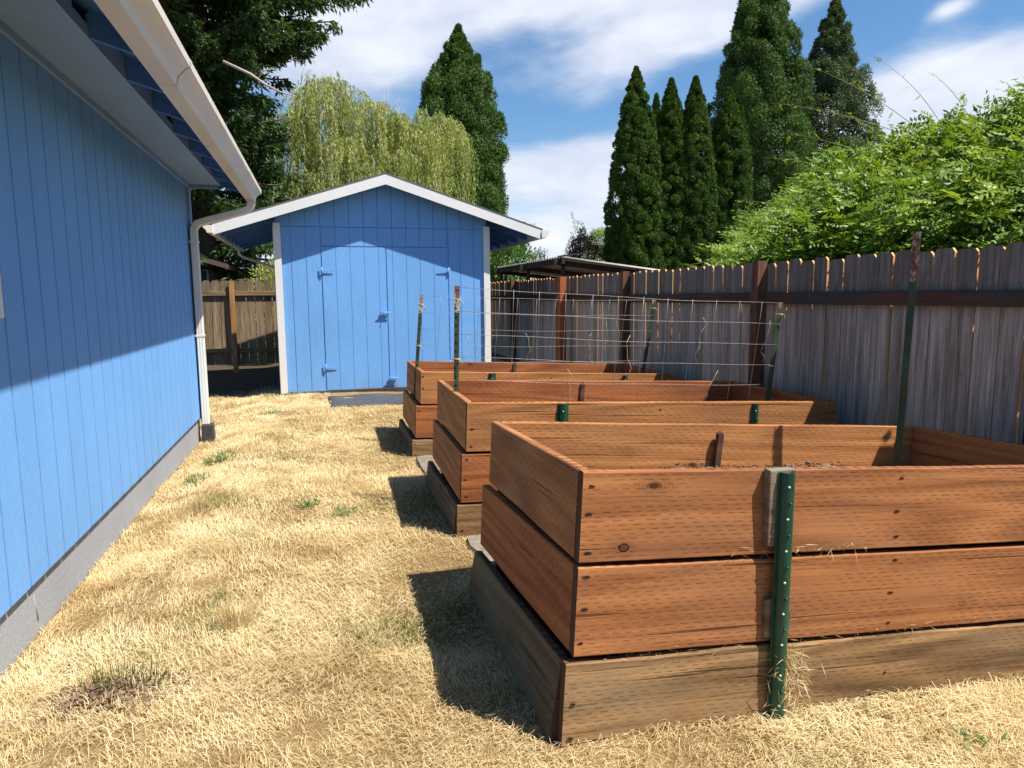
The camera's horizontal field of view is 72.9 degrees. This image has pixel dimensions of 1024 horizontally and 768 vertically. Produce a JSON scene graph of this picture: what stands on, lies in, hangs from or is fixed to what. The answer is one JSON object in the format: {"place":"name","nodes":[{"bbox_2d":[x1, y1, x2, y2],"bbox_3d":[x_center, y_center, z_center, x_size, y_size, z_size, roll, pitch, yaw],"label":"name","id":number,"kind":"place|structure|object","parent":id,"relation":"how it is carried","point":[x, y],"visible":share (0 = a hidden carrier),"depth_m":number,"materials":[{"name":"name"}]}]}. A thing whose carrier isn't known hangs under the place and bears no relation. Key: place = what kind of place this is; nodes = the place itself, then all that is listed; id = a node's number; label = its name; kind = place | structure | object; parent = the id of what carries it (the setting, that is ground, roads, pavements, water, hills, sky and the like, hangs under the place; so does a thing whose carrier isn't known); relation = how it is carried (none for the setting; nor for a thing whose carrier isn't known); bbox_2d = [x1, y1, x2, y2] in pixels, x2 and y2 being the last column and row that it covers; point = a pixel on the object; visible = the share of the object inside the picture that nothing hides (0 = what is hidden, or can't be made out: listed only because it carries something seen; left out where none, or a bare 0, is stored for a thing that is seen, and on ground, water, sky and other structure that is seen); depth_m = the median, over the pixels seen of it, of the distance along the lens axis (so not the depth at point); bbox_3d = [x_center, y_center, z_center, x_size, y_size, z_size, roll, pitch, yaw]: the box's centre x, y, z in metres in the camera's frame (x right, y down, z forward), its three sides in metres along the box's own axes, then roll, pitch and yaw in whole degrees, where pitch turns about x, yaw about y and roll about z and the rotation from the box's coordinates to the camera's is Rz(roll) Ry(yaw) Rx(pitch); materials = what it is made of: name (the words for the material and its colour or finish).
{"place":"outdoors","nodes":[
{"label":"outdoors","id":0,"kind":"place"},
{"bbox_2d":[0,301,1023,767],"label":"ground","id":1,"kind":"structure","parent":0,"point":[228,381],"depth_m":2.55,"materials":[{"name":"beige plant"}]},
{"bbox_2d":[0,655,231,740],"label":"grass clump","id":2,"kind":"object","parent":1,"relation":"on","point":[122,686],"visible":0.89,"depth_m":2.46,"materials":[{"name":"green plant"}]},
{"bbox_2d":[0,0,260,675],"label":"blue house","id":3,"kind":"structure","parent":1,"relation":"on","point":[117,142],"depth_m":3.62,"materials":[{"name":"paint"}]},
{"bbox_2d":[0,276,4,317],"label":"window","id":4,"kind":"structure","parent":3,"relation":"in","point":[1,297],"depth_m":2.72,"materials":[{"name":"white paint"}]},
{"bbox_2d":[179,471,210,486],"bbox_3d":[-2.452,0.734,5.387,0.248,0.097,0.332,1,7,9],"label":"grass clump","id":5,"kind":"object","parent":1,"relation":"on","point":[195,479],"visible":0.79,"depth_m":5.38,"materials":[{"name":"green plant"}]},
{"bbox_2d":[200,257,240,361],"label":"brown house","id":6,"kind":"structure","parent":1,"relation":"on","point":[207,274],"depth_m":15.93,"materials":[{"name":"paint"}]},
{"bbox_2d":[201,269,208,283],"bbox_3d":[-7.113,-2.401,15.884,0.300,0.440,0.060,-2,7,-15],"label":"window","id":7,"kind":"structure","parent":6,"relation":"in","point":[204,272],"depth_m":15.87,"materials":[{"name":"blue glass"}]},
{"bbox_2d":[204,448,238,465],"bbox_3d":[-2.559,0.643,6.110,0.355,0.101,0.452,0,7,6],"label":"grass clump","id":8,"kind":"object","parent":1,"relation":"on","point":[220,456],"visible":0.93,"depth_m":6.09,"materials":[{"name":"green plant"}]},
{"bbox_2d":[210,591,268,631],"bbox_3d":[-1.198,0.987,3.036,0.259,0.119,0.279,-2,7,-15],"label":"grass clump","id":9,"kind":"object","parent":1,"relation":"on","point":[238,610],"visible":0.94,"depth_m":3.04,"materials":[{"name":"beige plant"}]},
{"bbox_2d":[202,280,278,372],"bbox_3d":[-6.931,-1.042,13.222,5.793,1.852,0.117,-2,7,-15],"label":"wooden fence","id":10,"kind":"object","parent":1,"relation":"on","point":[218,297],"visible":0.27,"depth_m":13.66,"materials":[{"name":"brown wood"}]},
{"bbox_2d":[244,258,275,364],"bbox_3d":[-5.308,-1.533,15.372,1.318,2.657,1.575,-2,7,-15],"label":"green bush","id":11,"kind":"object","parent":1,"relation":"on","point":[270,276],"visible":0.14,"depth_m":15.15,"materials":[{"name":"green plant"}]},
{"bbox_2d":[158,0,372,358],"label":"fir tree","id":12,"kind":"object","parent":1,"relation":"on","point":[224,39],"visible":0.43,"depth_m":15.84,"materials":[{"name":"green plant"}]},
{"bbox_2d":[295,497,321,507],"bbox_3d":[-1.367,0.790,4.667,0.200,0.038,0.187,6,10,42],"label":"weed","id":13,"kind":"object","parent":1,"relation":"on","point":[308,503],"visible":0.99,"depth_m":4.68,"materials":[{"name":"green plant"}]},
{"bbox_2d":[326,504,362,517],"bbox_3d":[-1.088,0.816,4.465,0.238,0.038,0.279,-2,7,-15],"label":"weed","id":14,"kind":"object","parent":1,"relation":"on","point":[338,510],"visible":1,"depth_m":4.49,"materials":[{"name":"green plant"}]},
{"bbox_2d":[328,392,410,407],"bbox_3d":[-1.606,0.199,9.516,1.759,0.060,0.962,-2,7,-15],"label":"ground sheet","id":15,"kind":"object","parent":1,"relation":"on","point":[370,399],"visible":0.59,"depth_m":9.37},
{"bbox_2d":[259,61,480,258],"bbox_3d":[-4.821,-5.702,22.715,7.508,9.100,4.994,-2,7,-15],"label":"willow tree","id":16,"kind":"object","parent":1,"relation":"on","point":[414,154],"visible":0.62,"depth_m":21.86,"materials":[{"name":"green plant"}]},
{"bbox_2d":[203,172,548,394],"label":"garden shed","id":17,"kind":"structure","parent":1,"relation":"on","point":[360,266],"depth_m":10.14,"materials":[{"name":"blue paint"}]},
{"bbox_2d":[319,247,398,389],"bbox_3d":[-2.222,-0.950,10.122,1.080,2.063,0.083,-2,7,-15],"label":"door","id":18,"kind":"structure","parent":17,"relation":"in","point":[354,278],"depth_m":10.13,"materials":[{"name":"blue paint"}]},
{"bbox_2d":[386,248,451,387],"bbox_3d":[-1.373,-0.989,10.372,0.946,2.063,0.045,-2,7,-15],"label":"door","id":19,"kind":"structure","parent":17,"relation":"in","point":[412,273],"depth_m":10.35,"materials":[{"name":"blue paint"}]},
{"bbox_2d":[359,387,402,390],"bbox_3d":[-1.944,0.073,10.319,0.650,0.020,0.030,-2,7,-15],"label":"wood strip","id":20,"kind":"object","parent":1,"relation":"on","point":[381,388],"visible":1,"depth_m":10.30,"materials":[{"name":"grey wood"}]},
{"bbox_2d":[416,455,440,474],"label":"stone slab","id":21,"kind":"structure","parent":1,"relation":"on","point":[422,461],"depth_m":5.84,"materials":[{"name":"grey stone"}]},
{"bbox_2d":[417,23,509,215],"bbox_3d":[-2.805,-11.089,37.441,5.891,16.022,5.776,-2,7,-15],"label":"conifer tree","id":22,"kind":"object","parent":1,"relation":"on","point":[455,77],"visible":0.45,"depth_m":35.75,"materials":[{"name":"green plant"}]},
{"bbox_2d":[468,534,493,564],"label":"stone slab","id":23,"kind":"structure","parent":1,"relation":"on","point":[474,544],"depth_m":3.85,"materials":[{"name":"grey stone"}]},
{"bbox_2d":[489,373,495,379],"bbox_3d":[-0.170,0.286,6.221,0.069,0.769,0.041,-2,7,-15],"label":"metal stake","id":24,"kind":"object","parent":1,"relation":"on","point":[492,376],"visible":0.1,"depth_m":6.17,"materials":[{"name":"green metal"}]},
{"bbox_2d":[490,224,541,282],"bbox_3d":[-0.199,-2.520,18.686,1.993,3.700,2.116,-2,7,-15],"label":"fruit tree","id":25,"kind":"object","parent":1,"relation":"on","point":[514,253],"visible":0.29,"depth_m":18.10,"materials":[{"name":"green plant"}]},
{"bbox_2d":[494,258,537,281],"bbox_3d":[-0.589,-2.665,20.926,3.132,3.430,3.257,4,8,31],"label":"green bush","id":26,"kind":"object","parent":1,"relation":"on","point":[504,274],"depth_m":20.64,"materials":[{"name":"green plant"}]},
{"bbox_2d":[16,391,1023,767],"bbox_3d":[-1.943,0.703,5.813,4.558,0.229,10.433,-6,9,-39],"label":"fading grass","id":27,"kind":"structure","parent":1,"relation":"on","point":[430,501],"depth_m":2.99,"materials":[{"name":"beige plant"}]},
{"bbox_2d":[398,361,675,457],"bbox_3d":[0.189,0.274,6.953,2.529,0.901,1.208,0,6,-14],"label":"raised bed","id":28,"kind":"object","parent":1,"relation":"on","point":[420,413],"visible":0.27,"depth_m":6.48,"materials":[{"name":"brown wood"}]},
{"bbox_2d":[413,295,657,398],"bbox_3d":[0.269,-0.336,6.739,2.479,1.072,0.070,-2,7,-15],"label":"wire trellis","id":29,"kind":"object","parent":28,"relation":"attached to","point":[651,315],"visible":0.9,"depth_m":6.70,"materials":[{"name":"grey metal"}]},
{"bbox_2d":[528,247,548,279],"bbox_3d":[1.056,-3.210,24.976,1.735,3.465,1.815,-2,7,-15],"label":"olive bush","id":30,"kind":"object","parent":1,"relation":"on","point":[539,254],"visible":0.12,"depth_m":24.62,"materials":[{"name":"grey plant"}]},
{"bbox_2d":[558,403,568,421],"bbox_3d":[0.309,0.522,4.139,0.072,0.818,0.042,-2,7,-15],"label":"metal stake","id":31,"kind":"object","parent":1,"relation":"on","point":[562,412],"visible":0.16,"depth_m":4.09,"materials":[{"name":"green metal"}]},
{"bbox_2d":[494,251,659,281],"bbox_3d":[2.224,-1.542,15.589,4.220,2.500,4.982,-2,7,-15],"label":"carport","id":32,"kind":"object","parent":1,"relation":"on","point":[559,265],"visible":0.41,"depth_m":14.29,"materials":[{"name":"metal"}]},
{"bbox_2d":[571,213,592,258],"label":"conifer","id":33,"kind":"object","parent":1,"relation":"on","point":[581,233],"visible":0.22,"depth_m":32.32,"materials":[{"name":"green plant"}]},
{"bbox_2d":[563,232,603,260],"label":"plum tree","id":34,"kind":"object","parent":1,"relation":"on","point":[594,248],"visible":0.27,"depth_m":23.98,"materials":[{"name":"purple plant"}]},
{"bbox_2d":[580,221,605,261],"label":"lime tree","id":35,"kind":"object","parent":1,"relation":"on","point":[598,234],"visible":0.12,"depth_m":32.60,"materials":[{"name":"green plant"}]},
{"bbox_2d":[622,375,627,380],"bbox_3d":[1.065,0.269,6.531,0.061,0.705,0.038,-2,7,-15],"label":"metal stake","id":36,"kind":"object","parent":1,"relation":"on","point":[624,377],"visible":0.13,"depth_m":6.49,"materials":[{"name":"green metal"}]},
{"bbox_2d":[426,380,836,537],"bbox_3d":[0.744,0.483,4.901,2.551,0.894,1.248,0,6,-14],"label":"raised bed","id":37,"kind":"object","parent":1,"relation":"on","point":[469,412],"visible":0.47,"depth_m":4.44,"materials":[{"name":"brown wood"}]},
{"bbox_2d":[452,286,785,441],"bbox_3d":[0.803,-0.120,4.802,2.470,1.120,0.070,-2,7,-15],"label":"wire trellis","id":38,"kind":"object","parent":37,"relation":"attached to","point":[772,365],"visible":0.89,"depth_m":4.74,"materials":[{"name":"grey metal"}]},
{"bbox_2d":[600,65,667,269],"bbox_3d":[4.094,-5.936,23.401,2.320,9.221,2.344,-2,7,-15],"label":"evergreen tree","id":39,"kind":"object","parent":1,"relation":"on","point":[633,231],"visible":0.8,"depth_m":22.76,"materials":[{"name":"green plant"}]},
{"bbox_2d":[652,92,664,160],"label":"evergreen tree","id":40,"kind":"object","parent":1,"relation":"on","point":[656,105],"visible":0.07,"depth_m":25.69,"materials":[{"name":"green plant"}]},
{"bbox_2d":[647,77,694,269],"bbox_3d":[5.451,-5.934,24.034,2.183,9.036,2.205,-2,7,-15],"label":"evergreen tree","id":41,"kind":"object","parent":1,"relation":"on","point":[670,127],"visible":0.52,"depth_m":23.35,"materials":[{"name":"green plant"}]},
{"bbox_2d":[667,75,720,267],"bbox_3d":[6.281,-5.955,24.015,2.067,9.068,2.055,-2,7,-15],"label":"evergreen tree","id":42,"kind":"object","parent":1,"relation":"on","point":[700,219],"visible":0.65,"depth_m":23.30,"materials":[{"name":"green plant"}]},
{"bbox_2d":[703,86,754,262],"bbox_3d":[7.544,-5.869,24.362,2.314,8.790,2.381,-2,7,-15],"label":"evergreen tree","id":43,"kind":"object","parent":1,"relation":"on","point":[731,154],"visible":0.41,"depth_m":23.59,"materials":[{"name":"green plant"}]},
{"bbox_2d":[722,104,754,232],"bbox_3d":[8.042,-5.688,24.839,1.506,8.303,1.479,-2,7,-15],"label":"evergreen tree","id":44,"kind":"object","parent":1,"relation":"on","point":[746,127],"visible":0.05,"depth_m":24.28,"materials":[{"name":"green plant"}]},
{"bbox_2d":[468,421,1023,746],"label":"raised bed","id":45,"kind":"object","parent":1,"relation":"on","point":[604,557],"visible":0.93,"depth_m":2.41,"materials":[{"name":"brown wood"}]},
{"bbox_2d":[589,461,875,469],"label":"soil","id":46,"kind":"structure","parent":45,"relation":"in","point":[806,463],"depth_m":3.48,"materials":[{"name":"brown soil"}]},
{"bbox_2d":[886,231,920,549],"bbox_3d":[1.894,0.145,3.368,0.088,1.736,0.036,-2,7,-15],"label":"metal post","id":47,"kind":"object","parent":45,"relation":"in","point":[907,344],"visible":0.69,"depth_m":3.32,"materials":[{"name":"green metal"}]},
{"bbox_2d":[751,403,758,423],"bbox_3d":[1.554,0.527,4.456,0.070,0.808,0.040,-2,7,-15],"label":"metal stake","id":48,"kind":"object","parent":1,"relation":"on","point":[755,413],"visible":0.2,"depth_m":4.41,"materials":[{"name":"green metal"}]},
{"bbox_2d":[490,242,1023,546],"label":"wooden fence","id":49,"kind":"object","parent":1,"relation":"on","point":[841,339],"visible":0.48,"depth_m":4.99,"materials":[{"name":"grey wood"}]},
{"bbox_2d":[696,0,818,212],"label":"conifer tree","id":50,"kind":"object","parent":1,"relation":"on","point":[766,35],"visible":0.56,"depth_m":41.59,"materials":[{"name":"green plant"}]},
{"bbox_2d":[767,471,795,721],"bbox_3d":[0.897,0.755,2.311,0.047,0.945,0.066,5,9,35],"label":"metal stake","id":51,"kind":"object","parent":1,"relation":"on","point":[782,559],"visible":0.95,"depth_m":2.29,"materials":[{"name":"green metal"}]},
{"bbox_2d":[603,542,993,722],"bbox_3d":[1.037,0.864,2.365,1.616,0.740,0.195,-2,7,-15],"label":"straw tangle","id":52,"kind":"object","parent":1,"relation":"on","point":[791,688],"visible":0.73,"depth_m":2.33,"materials":[{"name":"beige plant"}]},
{"bbox_2d":[793,0,884,158],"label":"conifer tree","id":53,"kind":"object","parent":1,"relation":"on","point":[834,40],"visible":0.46,"depth_m":46.01,"materials":[{"name":"green plant"}]},
{"bbox_2d":[676,57,1023,321],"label":"wisteria vine","id":54,"kind":"object","parent":1,"relation":"on","point":[957,184],"visible":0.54,"depth_m":5.31,"materials":[{"name":"green plant"}]},
{"bbox_2d":[910,715,1017,767],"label":"weed","id":55,"kind":"object","parent":1,"relation":"on","point":[977,735],"visible":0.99,"depth_m":2.24,"materials":[{"name":"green plant"}]},
{"bbox_2d":[207,0,1023,300],"label":"sky","id":56,"kind":"structure","parent":0,"point":[561,70],"materials":[{"name":"blue"}]}
]}

